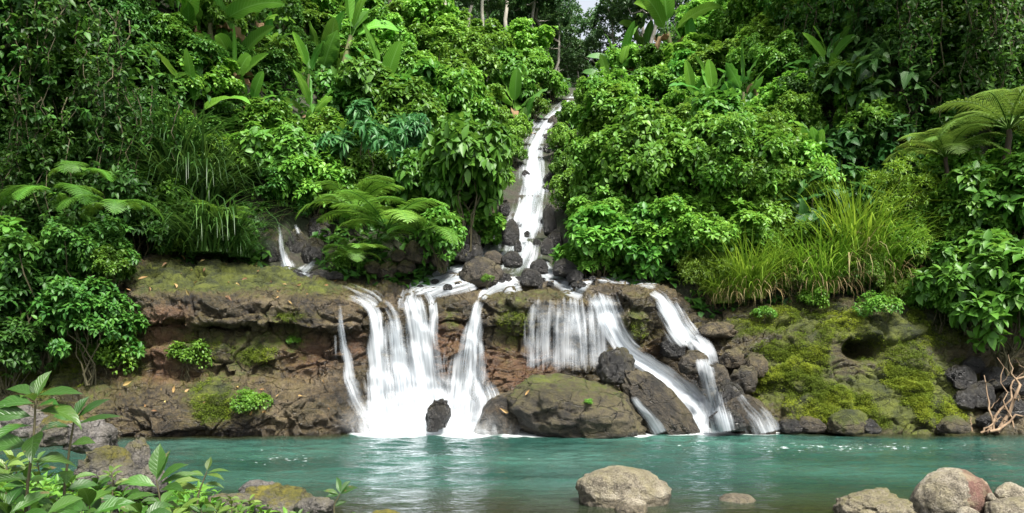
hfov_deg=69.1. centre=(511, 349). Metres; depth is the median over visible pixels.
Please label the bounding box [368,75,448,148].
bush
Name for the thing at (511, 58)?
bush
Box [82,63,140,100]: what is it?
bush
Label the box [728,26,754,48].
bush
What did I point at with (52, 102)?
bush
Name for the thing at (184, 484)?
leafy plant
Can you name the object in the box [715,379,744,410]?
boulder
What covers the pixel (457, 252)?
boulder
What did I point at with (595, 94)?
bush
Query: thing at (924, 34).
hanging vine
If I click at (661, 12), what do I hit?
banana plant
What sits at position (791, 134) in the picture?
bush
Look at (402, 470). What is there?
pool water
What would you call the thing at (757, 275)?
grass clump
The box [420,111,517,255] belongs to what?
bush
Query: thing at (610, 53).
bush
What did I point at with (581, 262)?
bush
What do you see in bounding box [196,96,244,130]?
bush
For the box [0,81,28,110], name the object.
bush
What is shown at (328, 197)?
fern
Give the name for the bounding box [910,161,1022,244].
bush
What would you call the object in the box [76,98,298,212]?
grass clump
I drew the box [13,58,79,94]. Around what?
bush
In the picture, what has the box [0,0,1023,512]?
ground
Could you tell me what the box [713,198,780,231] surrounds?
bush
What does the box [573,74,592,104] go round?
bush
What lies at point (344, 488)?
leafy plant
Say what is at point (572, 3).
tree
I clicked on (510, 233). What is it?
boulder
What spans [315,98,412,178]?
bush
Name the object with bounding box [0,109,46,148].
bush
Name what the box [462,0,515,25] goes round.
tree
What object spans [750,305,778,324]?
herb
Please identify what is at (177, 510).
plant
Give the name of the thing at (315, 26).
bush
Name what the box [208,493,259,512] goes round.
bank rock
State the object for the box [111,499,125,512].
plant
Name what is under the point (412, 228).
fern
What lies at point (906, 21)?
bush
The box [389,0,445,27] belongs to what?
bush
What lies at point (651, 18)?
tree
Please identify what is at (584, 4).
sky
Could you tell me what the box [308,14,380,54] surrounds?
bush
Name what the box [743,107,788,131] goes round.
bush
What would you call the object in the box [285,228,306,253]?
boulder
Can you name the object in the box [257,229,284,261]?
boulder
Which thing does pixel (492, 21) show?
bush
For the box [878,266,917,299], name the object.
bush
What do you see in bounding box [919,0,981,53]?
bush
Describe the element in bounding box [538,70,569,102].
bush
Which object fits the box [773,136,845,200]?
bush
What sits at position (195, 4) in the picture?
banana plant
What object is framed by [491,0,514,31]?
tree
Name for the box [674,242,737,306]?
bush
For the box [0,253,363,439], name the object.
rock ledge
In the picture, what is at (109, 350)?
herb
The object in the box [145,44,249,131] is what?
banana plant
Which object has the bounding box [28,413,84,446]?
bank rock
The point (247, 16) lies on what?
bush
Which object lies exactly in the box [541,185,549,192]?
boulder
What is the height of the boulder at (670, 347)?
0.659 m
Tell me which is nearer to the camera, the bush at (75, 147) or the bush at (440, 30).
the bush at (75, 147)
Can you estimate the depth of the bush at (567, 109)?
35.56 m
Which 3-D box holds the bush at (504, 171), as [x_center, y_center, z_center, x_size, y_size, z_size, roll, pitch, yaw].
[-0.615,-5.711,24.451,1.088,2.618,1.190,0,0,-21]
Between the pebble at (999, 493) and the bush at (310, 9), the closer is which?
the pebble at (999, 493)
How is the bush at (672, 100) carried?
on the ground
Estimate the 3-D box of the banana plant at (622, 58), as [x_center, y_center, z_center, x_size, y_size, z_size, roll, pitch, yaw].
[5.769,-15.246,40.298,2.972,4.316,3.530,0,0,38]
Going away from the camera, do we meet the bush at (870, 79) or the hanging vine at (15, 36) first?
the hanging vine at (15, 36)
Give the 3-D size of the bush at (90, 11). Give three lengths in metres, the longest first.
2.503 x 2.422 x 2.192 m
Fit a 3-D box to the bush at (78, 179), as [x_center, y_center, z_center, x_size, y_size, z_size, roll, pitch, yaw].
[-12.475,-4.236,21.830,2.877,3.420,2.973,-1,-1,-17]
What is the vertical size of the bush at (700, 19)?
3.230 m
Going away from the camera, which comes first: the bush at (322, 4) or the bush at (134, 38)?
the bush at (134, 38)
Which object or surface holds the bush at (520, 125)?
on the ground
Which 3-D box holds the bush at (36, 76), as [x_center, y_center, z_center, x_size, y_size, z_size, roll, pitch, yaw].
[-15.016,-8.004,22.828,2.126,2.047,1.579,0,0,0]
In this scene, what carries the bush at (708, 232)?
on the ground
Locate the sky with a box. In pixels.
[484,0,683,69]
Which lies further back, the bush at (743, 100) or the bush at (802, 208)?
the bush at (743, 100)
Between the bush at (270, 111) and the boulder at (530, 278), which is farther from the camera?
the bush at (270, 111)
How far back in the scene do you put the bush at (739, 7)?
33.52 m
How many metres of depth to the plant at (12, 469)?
4.01 m
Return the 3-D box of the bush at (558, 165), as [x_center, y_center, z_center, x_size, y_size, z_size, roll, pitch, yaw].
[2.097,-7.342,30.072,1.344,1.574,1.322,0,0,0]
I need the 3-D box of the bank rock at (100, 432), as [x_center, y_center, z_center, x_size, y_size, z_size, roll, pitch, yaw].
[-3.053,0.622,5.396,0.371,0.248,0.323,0,0,0]
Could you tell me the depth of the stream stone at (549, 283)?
21.06 m
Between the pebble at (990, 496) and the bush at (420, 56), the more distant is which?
the bush at (420, 56)
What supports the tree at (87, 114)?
on the ground
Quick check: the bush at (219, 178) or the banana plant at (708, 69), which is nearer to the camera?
the bush at (219, 178)
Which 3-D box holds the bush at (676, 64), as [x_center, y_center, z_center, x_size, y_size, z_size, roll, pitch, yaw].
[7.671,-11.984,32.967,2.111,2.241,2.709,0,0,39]
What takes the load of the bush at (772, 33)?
on the ground
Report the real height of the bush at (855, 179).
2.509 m
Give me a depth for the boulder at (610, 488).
9.46 m
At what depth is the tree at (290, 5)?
26.87 m
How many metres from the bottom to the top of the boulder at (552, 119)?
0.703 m
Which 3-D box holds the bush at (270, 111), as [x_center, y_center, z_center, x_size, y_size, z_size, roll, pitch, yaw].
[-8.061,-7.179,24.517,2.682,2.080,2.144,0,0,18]
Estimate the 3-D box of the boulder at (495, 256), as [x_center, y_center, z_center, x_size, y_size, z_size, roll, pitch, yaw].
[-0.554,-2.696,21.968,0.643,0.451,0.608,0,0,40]
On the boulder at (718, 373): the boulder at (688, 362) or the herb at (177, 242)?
the boulder at (688, 362)
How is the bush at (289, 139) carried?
on the ground
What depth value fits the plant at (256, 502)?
5.90 m
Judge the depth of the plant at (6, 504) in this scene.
3.23 m
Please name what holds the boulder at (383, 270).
on the ground
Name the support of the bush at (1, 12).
on the ground
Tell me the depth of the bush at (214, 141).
22.96 m
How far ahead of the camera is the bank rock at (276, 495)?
6.33 m
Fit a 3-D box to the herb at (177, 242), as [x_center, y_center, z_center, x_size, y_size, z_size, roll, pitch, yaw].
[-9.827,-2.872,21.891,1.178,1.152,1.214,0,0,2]
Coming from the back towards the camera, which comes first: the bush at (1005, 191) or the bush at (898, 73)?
the bush at (898, 73)
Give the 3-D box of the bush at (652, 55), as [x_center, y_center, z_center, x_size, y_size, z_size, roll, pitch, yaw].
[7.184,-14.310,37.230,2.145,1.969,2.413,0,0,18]
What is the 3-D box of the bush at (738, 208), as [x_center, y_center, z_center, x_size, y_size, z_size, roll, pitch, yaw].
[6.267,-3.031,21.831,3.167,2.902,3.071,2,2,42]
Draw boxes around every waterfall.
[280,241,314,272]
[344,347,353,391]
[361,296,439,431]
[414,266,517,296]
[450,303,495,431]
[483,97,570,267]
[542,264,654,295]
[547,312,604,355]
[595,296,717,433]
[658,295,729,432]
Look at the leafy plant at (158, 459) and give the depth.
4.41 m
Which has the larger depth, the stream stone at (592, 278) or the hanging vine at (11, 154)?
the stream stone at (592, 278)
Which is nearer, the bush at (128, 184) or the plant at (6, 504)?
the plant at (6, 504)
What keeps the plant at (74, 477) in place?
on the ground
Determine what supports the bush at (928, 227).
on the ground
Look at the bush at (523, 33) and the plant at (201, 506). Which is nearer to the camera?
the plant at (201, 506)
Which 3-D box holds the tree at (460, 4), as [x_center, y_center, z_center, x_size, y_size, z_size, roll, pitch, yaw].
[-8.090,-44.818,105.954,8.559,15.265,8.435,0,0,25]
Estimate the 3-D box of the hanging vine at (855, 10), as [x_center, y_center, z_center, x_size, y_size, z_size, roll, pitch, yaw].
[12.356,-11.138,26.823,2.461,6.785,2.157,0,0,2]
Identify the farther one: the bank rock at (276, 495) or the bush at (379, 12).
the bush at (379, 12)
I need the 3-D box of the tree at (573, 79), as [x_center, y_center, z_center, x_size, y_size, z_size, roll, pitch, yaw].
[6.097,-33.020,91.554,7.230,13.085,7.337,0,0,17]
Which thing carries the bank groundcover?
on the ground
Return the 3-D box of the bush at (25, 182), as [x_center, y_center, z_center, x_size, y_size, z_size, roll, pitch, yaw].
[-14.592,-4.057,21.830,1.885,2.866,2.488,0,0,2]
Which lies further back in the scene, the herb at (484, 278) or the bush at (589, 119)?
the bush at (589, 119)
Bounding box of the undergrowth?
[6,0,1014,318]
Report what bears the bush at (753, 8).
on the ground
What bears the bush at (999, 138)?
on the ground
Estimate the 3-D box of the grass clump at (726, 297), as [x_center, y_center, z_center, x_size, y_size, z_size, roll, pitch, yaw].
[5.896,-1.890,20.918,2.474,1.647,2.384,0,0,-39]
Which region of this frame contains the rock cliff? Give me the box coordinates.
[361,272,675,432]
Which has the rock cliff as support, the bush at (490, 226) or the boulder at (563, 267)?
the boulder at (563, 267)
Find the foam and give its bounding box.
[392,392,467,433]
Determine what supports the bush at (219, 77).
on the ground
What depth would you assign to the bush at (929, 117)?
22.92 m
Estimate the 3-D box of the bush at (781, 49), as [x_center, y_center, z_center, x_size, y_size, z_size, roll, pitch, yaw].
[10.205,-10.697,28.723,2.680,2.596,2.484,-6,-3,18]
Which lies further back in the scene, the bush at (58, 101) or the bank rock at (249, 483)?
the bush at (58, 101)
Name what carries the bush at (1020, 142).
on the ground
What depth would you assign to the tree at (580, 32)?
80.88 m
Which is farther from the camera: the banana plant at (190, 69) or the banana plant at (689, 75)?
the banana plant at (689, 75)
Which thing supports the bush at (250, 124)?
on the ground
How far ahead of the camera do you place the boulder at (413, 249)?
21.54 m
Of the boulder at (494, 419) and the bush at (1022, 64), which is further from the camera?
the bush at (1022, 64)
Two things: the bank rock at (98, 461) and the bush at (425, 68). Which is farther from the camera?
the bush at (425, 68)
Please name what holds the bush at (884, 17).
on the ground
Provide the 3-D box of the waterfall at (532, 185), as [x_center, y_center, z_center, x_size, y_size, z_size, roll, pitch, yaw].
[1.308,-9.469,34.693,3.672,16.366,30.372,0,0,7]
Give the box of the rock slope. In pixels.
[665,282,984,436]
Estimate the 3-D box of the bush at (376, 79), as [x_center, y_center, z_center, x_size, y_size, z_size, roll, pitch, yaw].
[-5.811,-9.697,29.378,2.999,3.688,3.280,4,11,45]
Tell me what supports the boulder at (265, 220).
on the ground
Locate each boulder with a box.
[253,208,270,232]
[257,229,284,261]
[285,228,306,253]
[301,237,325,263]
[308,213,332,241]
[364,261,379,273]
[377,261,396,279]
[390,249,405,262]
[397,260,415,273]
[404,240,429,263]
[425,398,450,429]
[426,425,438,431]
[430,252,448,266]
[438,242,462,256]
[452,225,482,262]
[458,256,503,288]
[473,390,519,434]
[484,250,502,265]
[499,200,509,216]
[501,218,519,246]
[501,250,522,268]
[507,373,646,438]
[514,239,521,251]
[519,268,542,287]
[521,170,529,175]
[524,231,529,237]
[530,259,547,274]
[533,238,540,246]
[540,237,553,255]
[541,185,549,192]
[542,203,556,235]
[543,143,551,152]
[543,172,553,184]
[547,115,560,126]
[547,229,562,247]
[552,258,577,276]
[566,269,583,282]
[575,465,671,512]
[596,347,634,384]
[615,498,647,512]
[619,368,700,434]
[659,334,685,358]
[678,350,708,374]
[697,322,738,337]
[697,363,730,389]
[709,409,746,431]
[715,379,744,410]
[718,347,743,368]
[719,493,755,508]
[721,394,776,434]
[730,365,757,393]
[743,352,768,377]
[777,419,802,433]
[799,416,826,432]
[827,409,867,434]
[832,487,915,512]
[864,418,881,433]
[909,467,991,512]
[935,415,970,433]
[943,364,976,389]
[953,388,977,409]
[955,506,979,512]
[959,356,984,373]
[966,380,995,408]
[975,411,1007,428]
[980,366,1014,389]
[984,496,1023,512]
[993,391,1023,419]
[995,482,1023,498]
[1001,375,1023,395]
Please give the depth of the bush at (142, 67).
23.15 m
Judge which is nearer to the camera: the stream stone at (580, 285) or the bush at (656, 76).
the stream stone at (580, 285)
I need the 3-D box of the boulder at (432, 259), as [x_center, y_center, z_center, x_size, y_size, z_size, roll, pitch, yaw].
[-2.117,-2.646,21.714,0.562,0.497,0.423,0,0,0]
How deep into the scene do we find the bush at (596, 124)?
29.16 m
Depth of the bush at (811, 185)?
21.62 m
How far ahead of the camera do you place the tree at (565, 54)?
83.47 m
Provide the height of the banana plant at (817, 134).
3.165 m
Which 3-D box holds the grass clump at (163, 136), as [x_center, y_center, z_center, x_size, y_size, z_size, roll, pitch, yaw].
[-10.412,-6.608,22.809,5.602,2.474,5.739,0,0,21]
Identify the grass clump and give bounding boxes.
[66,84,244,163]
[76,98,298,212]
[104,176,319,256]
[204,222,275,259]
[685,254,752,308]
[691,220,817,309]
[744,219,829,293]
[759,157,950,286]
[761,212,886,299]
[823,195,963,293]
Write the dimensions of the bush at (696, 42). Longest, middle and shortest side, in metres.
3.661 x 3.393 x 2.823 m
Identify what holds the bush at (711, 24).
on the ground
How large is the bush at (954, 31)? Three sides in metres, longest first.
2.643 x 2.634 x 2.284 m
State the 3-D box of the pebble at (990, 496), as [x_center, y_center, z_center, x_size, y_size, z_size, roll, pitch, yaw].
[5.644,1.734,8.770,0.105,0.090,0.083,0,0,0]
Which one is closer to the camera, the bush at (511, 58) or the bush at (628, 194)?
the bush at (628, 194)
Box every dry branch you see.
[980,416,1000,433]
[984,375,999,428]
[985,359,1023,433]
[989,414,1023,432]
[995,355,1023,433]
[997,357,1018,427]
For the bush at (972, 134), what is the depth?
22.65 m
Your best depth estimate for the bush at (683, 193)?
22.29 m
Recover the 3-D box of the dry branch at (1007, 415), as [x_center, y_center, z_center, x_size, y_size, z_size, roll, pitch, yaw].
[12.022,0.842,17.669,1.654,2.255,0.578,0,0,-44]
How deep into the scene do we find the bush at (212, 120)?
23.25 m
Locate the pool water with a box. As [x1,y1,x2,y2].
[0,431,1023,512]
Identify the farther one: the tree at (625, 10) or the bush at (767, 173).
the tree at (625, 10)
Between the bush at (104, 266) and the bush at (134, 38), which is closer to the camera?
the bush at (104, 266)
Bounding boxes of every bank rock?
[0,405,48,437]
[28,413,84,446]
[62,419,118,453]
[74,445,137,492]
[117,464,168,500]
[125,437,150,468]
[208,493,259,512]
[238,479,274,492]
[245,482,312,512]
[294,496,334,512]
[372,509,399,512]
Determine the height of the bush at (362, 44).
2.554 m
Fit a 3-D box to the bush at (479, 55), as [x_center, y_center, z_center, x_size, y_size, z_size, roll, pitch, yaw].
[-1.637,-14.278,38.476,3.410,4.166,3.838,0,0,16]
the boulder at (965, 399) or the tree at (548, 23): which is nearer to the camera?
the boulder at (965, 399)
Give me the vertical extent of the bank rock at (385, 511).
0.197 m
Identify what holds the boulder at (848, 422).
in the pool water
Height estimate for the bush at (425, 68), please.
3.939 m
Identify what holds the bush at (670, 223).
on the ground
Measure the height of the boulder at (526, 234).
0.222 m
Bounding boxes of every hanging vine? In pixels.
[0,0,57,150]
[0,92,77,242]
[8,0,111,153]
[63,5,147,204]
[96,75,185,239]
[776,0,827,75]
[821,0,876,58]
[883,0,981,141]
[927,0,1023,150]
[969,0,1023,139]
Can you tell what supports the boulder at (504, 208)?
on the ground
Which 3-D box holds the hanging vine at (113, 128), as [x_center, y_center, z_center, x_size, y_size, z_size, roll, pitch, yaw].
[-10.678,-5.487,21.183,2.826,4.862,1.377,0,0,8]
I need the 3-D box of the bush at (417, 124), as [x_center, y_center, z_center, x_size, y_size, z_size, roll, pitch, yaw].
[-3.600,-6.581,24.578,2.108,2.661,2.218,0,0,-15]
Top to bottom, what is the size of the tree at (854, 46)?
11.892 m
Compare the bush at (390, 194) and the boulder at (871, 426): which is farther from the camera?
the bush at (390, 194)
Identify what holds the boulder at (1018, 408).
on the river bank
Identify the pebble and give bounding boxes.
[986,493,994,500]
[994,489,1004,497]
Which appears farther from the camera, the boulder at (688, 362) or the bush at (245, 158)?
the bush at (245, 158)
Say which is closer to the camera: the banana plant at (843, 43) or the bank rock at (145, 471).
the bank rock at (145, 471)
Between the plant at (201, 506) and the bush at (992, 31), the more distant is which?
the bush at (992, 31)
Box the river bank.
[980,316,1023,434]
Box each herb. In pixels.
[72,328,138,377]
[153,233,189,259]
[164,338,212,383]
[229,386,273,413]
[285,335,301,343]
[327,247,365,271]
[480,273,494,288]
[583,398,592,409]
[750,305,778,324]
[794,285,829,312]
[831,262,869,295]
[852,290,905,324]
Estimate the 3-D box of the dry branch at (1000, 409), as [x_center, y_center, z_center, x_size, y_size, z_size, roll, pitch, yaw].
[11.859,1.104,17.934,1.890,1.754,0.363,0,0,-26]
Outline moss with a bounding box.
[0,297,981,431]
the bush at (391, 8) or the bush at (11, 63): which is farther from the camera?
the bush at (391, 8)
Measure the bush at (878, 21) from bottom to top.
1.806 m
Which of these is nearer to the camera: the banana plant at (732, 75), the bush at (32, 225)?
the bush at (32, 225)
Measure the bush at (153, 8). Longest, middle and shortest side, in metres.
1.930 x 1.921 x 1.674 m
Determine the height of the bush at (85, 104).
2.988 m
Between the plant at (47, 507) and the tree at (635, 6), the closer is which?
the plant at (47, 507)
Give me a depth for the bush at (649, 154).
22.64 m
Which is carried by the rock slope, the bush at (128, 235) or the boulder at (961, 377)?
the boulder at (961, 377)
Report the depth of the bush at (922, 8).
23.82 m
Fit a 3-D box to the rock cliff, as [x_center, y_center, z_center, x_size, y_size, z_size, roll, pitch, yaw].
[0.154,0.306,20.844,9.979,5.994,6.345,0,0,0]
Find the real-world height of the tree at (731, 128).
4.801 m
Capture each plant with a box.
[0,371,81,512]
[0,450,37,480]
[0,458,32,494]
[0,486,52,512]
[2,467,52,504]
[17,451,56,482]
[37,396,122,494]
[41,493,78,512]
[48,495,82,512]
[49,468,101,503]
[60,488,135,512]
[73,501,96,512]
[91,475,116,490]
[98,465,129,495]
[101,488,155,512]
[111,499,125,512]
[119,501,171,512]
[120,444,202,501]
[142,491,178,504]
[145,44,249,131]
[150,0,212,51]
[165,507,188,512]
[167,498,201,512]
[176,457,229,512]
[178,0,284,92]
[190,502,217,512]
[202,24,275,110]
[203,500,232,512]
[219,496,242,512]
[226,505,250,512]
[241,494,260,511]
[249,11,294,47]
[282,70,334,122]
[292,31,328,91]
[304,0,398,72]
[324,478,357,512]
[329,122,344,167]
[345,25,407,74]
[497,60,547,135]
[582,20,637,78]
[618,9,658,49]
[634,0,722,57]
[669,54,754,103]
[671,60,704,114]
[717,40,777,99]
[783,25,855,79]
[789,88,829,157]
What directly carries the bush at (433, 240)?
on the ground
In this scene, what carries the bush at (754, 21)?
on the ground
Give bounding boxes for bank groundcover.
[0,471,308,512]
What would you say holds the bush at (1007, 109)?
on the ground
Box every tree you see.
[0,0,111,66]
[0,0,210,130]
[150,0,298,33]
[443,0,480,19]
[450,0,476,23]
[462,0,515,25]
[463,0,504,29]
[467,4,472,25]
[471,0,529,29]
[471,10,494,25]
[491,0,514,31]
[499,0,578,27]
[507,0,573,29]
[511,3,571,48]
[529,0,583,69]
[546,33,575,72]
[549,30,588,87]
[550,2,587,52]
[552,30,594,79]
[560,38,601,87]
[566,29,620,77]
[579,0,641,48]
[602,0,685,42]
[606,0,675,56]
[608,0,639,48]
[624,0,691,20]
[626,0,686,37]
[653,12,682,40]
[667,109,795,197]
[710,111,808,197]
[757,0,874,36]
[825,0,981,57]
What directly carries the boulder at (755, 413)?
in the pool water
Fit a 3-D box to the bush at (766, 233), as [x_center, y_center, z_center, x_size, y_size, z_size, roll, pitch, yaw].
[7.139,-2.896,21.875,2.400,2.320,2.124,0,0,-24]
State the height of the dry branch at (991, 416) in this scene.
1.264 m
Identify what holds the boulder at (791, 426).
on the pool water
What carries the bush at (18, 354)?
on the rock ledge
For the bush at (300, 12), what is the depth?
30.75 m
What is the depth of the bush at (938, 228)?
21.00 m
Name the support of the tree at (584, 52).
on the ground
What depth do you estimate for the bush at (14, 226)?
18.21 m
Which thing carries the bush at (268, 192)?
on the ground
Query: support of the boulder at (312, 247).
on the ground
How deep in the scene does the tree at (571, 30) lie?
65.67 m
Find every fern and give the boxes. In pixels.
[0,182,103,211]
[46,161,121,190]
[55,194,164,222]
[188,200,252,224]
[295,175,405,220]
[316,189,449,253]
[322,235,390,262]
[374,212,464,244]
[882,123,1005,185]
[930,86,1023,165]
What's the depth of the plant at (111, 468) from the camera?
4.31 m
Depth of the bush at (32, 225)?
20.98 m
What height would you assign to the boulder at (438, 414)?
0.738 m
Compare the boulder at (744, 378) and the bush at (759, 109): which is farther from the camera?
the bush at (759, 109)
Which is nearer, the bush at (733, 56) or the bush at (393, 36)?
the bush at (733, 56)
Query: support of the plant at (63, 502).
on the ground
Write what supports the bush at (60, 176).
on the rock ledge
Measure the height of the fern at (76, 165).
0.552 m
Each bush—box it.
[0,0,24,59]
[0,33,36,59]
[0,41,74,109]
[0,62,46,102]
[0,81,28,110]
[0,86,36,110]
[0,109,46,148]
[0,120,79,169]
[0,156,59,232]
[0,164,40,223]
[0,171,73,237]
[0,194,76,242]
[0,215,96,319]
[0,230,97,374]
[0,304,61,395]
[1,134,34,184]
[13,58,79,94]
[15,80,92,143]
[20,116,111,176]
[21,275,149,385]
[26,154,121,227]
[37,209,141,296]
[47,63,118,94]
[49,92,71,108]
[51,35,121,76]
[53,10,113,52]
[56,70,129,146]
[56,145,124,181]
[58,0,126,37]
[69,163,187,265]
[74,130,147,168]
[75,0,161,44]
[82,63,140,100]
[86,24,172,86]
[89,244,137,301]
[100,0,155,43]
[105,109,196,163]
[108,86,171,127]
[111,0,160,23]
[116,87,179,130]
[118,152,158,170]
[121,10,173,46]
[121,52,205,109]
[123,40,175,87]
[124,225,154,254]
[126,19,151,45]
[133,164,211,252]
[143,152,213,197]
[149,109,208,148]
[151,11,204,60]
[160,30,237,91]
[160,52,245,108]
[180,0,247,41]
[190,162,233,197]
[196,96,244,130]
[196,139,236,179]
[197,115,234,153]
[198,130,264,200]
[213,32,255,55]
[222,0,255,25]
[223,120,284,185]
[229,97,312,133]
[240,118,333,181]
[247,163,314,222]
[248,48,300,95]
[254,35,303,75]
[266,0,304,35]
[272,150,353,227]
[277,24,320,61]
[282,0,332,41]
[289,17,325,40]
[301,0,342,13]
[302,0,331,12]
[303,106,340,137]
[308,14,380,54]
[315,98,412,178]
[316,68,373,114]
[322,164,392,226]
[327,0,407,55]
[327,134,399,179]
[328,51,394,115]
[328,113,390,149]
[339,33,381,62]
[352,4,417,48]
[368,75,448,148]
[372,57,453,119]
[379,40,424,74]
[382,49,438,68]
[383,177,430,211]
[386,0,416,28]
[387,112,433,170]
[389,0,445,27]
[390,128,472,212]
[390,157,463,213]
[399,0,460,31]
[402,202,459,225]
[408,22,434,52]
[414,205,467,273]
[416,16,488,57]
[420,13,479,57]
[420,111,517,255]
[421,194,506,245]
[428,36,482,81]
[431,64,499,123]
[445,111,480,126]
[447,30,508,83]
[448,82,510,136]
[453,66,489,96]
[454,58,486,85]
[458,7,500,46]
[479,18,516,51]
[480,47,536,112]
[491,143,512,213]
[492,17,558,57]
[503,133,528,169]
[504,154,516,185]
[507,112,533,143]
[516,82,551,121]
[518,47,559,91]
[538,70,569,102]
[544,163,585,211]
[546,121,576,156]
[548,146,573,174]
[548,181,569,211]
[548,203,633,277]
[554,100,580,129]
[559,244,623,278]
[564,124,644,202]
[564,186,633,219]
[568,75,654,131]
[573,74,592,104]
[573,94,639,135]
[580,83,639,138]
[583,65,649,97]
[583,100,696,208]
[586,180,655,203]
[595,41,642,72]
[600,201,687,282]
[609,217,686,279]
[620,101,691,142]
[631,109,759,217]
[633,64,677,106]
[634,42,665,73]
[638,195,742,280]
[651,193,721,278]
[653,185,719,215]
[657,32,726,71]
[660,74,705,109]
[663,0,713,45]
[663,48,701,81]
[673,181,721,198]
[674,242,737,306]
[684,195,770,274]
[686,38,740,85]
[689,85,755,128]
[699,8,740,45]
[709,185,752,206]
[711,0,727,9]
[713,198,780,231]
[715,119,801,199]
[717,0,767,38]
[724,163,810,229]
[725,32,767,80]
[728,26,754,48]
[729,211,801,262]
[735,18,805,69]
[739,99,755,118]
[742,28,811,88]
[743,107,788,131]
[744,103,778,127]
[745,0,764,20]
[748,70,807,107]
[749,0,807,40]
[754,142,828,192]
[766,89,831,128]
[771,59,834,105]
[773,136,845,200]
[777,216,860,255]
[777,261,818,303]
[778,0,824,42]
[778,157,863,227]
[778,162,885,232]
[784,131,821,147]
[801,0,858,44]
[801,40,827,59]
[804,56,894,118]
[808,0,841,31]
[808,172,849,215]
[815,38,932,126]
[817,122,874,167]
[832,85,908,164]
[841,166,914,225]
[844,251,890,300]
[849,0,902,34]
[849,108,910,165]
[849,142,941,221]
[856,138,924,178]
[865,24,912,68]
[866,112,925,170]
[871,0,903,24]
[873,209,950,282]
[874,162,943,223]
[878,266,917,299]
[888,0,937,37]
[889,44,945,95]
[894,0,946,28]
[895,211,949,277]
[896,148,1002,212]
[903,225,1019,335]
[903,278,955,333]
[906,24,960,66]
[908,50,969,104]
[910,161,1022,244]
[913,0,988,42]
[914,92,984,130]
[916,121,981,156]
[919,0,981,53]
[923,17,996,94]
[924,218,961,265]
[929,228,1023,375]
[931,51,1000,103]
[936,0,964,10]
[947,149,1023,247]
[953,14,1023,66]
[962,69,1023,141]
[976,0,1013,28]
[978,0,1022,51]
[981,148,1016,176]
[985,130,1023,166]
[986,135,1023,166]
[991,82,1023,132]
[991,124,1023,149]
[1000,50,1023,80]
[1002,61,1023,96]
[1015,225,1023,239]
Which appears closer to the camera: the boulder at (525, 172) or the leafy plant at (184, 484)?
the leafy plant at (184, 484)
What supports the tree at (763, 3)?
on the ground
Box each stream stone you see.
[293,269,302,276]
[309,269,329,279]
[329,271,343,279]
[431,279,439,283]
[443,284,452,290]
[547,281,553,286]
[571,282,577,286]
[577,282,585,288]
[589,276,595,280]
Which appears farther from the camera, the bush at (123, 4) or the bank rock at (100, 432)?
the bush at (123, 4)
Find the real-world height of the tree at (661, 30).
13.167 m
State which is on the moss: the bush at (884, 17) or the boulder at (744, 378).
the boulder at (744, 378)
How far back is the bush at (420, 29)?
38.01 m
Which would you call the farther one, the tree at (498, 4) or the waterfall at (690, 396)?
the tree at (498, 4)
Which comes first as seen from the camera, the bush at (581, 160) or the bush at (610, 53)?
the bush at (581, 160)
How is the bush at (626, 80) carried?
on the ground
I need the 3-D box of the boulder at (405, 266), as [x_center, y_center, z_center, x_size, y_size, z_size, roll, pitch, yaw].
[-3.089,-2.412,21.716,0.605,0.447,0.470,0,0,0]
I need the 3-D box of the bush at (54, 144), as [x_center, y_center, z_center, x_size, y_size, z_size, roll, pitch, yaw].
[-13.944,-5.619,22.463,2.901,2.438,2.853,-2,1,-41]
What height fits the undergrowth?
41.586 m
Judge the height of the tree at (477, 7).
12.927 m
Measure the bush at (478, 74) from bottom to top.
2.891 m
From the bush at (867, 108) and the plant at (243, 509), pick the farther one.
the bush at (867, 108)
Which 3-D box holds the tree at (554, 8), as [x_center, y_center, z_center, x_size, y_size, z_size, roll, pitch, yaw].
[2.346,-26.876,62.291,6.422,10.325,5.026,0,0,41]
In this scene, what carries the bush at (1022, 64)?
on the ground
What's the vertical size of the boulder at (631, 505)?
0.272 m
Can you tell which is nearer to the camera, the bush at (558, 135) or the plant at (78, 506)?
the plant at (78, 506)
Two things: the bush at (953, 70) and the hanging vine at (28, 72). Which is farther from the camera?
the bush at (953, 70)
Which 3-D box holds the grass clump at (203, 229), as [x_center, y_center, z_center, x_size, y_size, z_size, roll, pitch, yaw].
[-8.437,-3.706,21.119,5.978,2.485,6.464,0,0,-4]
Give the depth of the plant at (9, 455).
4.40 m
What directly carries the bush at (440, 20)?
on the ground
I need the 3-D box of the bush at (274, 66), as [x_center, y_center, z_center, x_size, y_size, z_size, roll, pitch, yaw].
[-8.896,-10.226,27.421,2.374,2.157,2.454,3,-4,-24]
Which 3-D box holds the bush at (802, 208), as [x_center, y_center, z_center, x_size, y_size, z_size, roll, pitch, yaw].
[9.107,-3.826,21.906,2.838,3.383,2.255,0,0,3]
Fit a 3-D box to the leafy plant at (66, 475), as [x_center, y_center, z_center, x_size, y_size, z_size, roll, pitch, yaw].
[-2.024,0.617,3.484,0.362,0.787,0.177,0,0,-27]
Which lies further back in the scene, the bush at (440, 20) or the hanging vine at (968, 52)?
the bush at (440, 20)
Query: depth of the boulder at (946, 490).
8.84 m
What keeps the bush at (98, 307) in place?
on the rock ledge
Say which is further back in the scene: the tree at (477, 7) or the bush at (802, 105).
the tree at (477, 7)
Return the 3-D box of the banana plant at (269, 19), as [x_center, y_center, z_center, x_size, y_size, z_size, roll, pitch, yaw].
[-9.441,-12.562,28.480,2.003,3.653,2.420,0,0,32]
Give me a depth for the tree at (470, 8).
59.90 m
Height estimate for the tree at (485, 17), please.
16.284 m

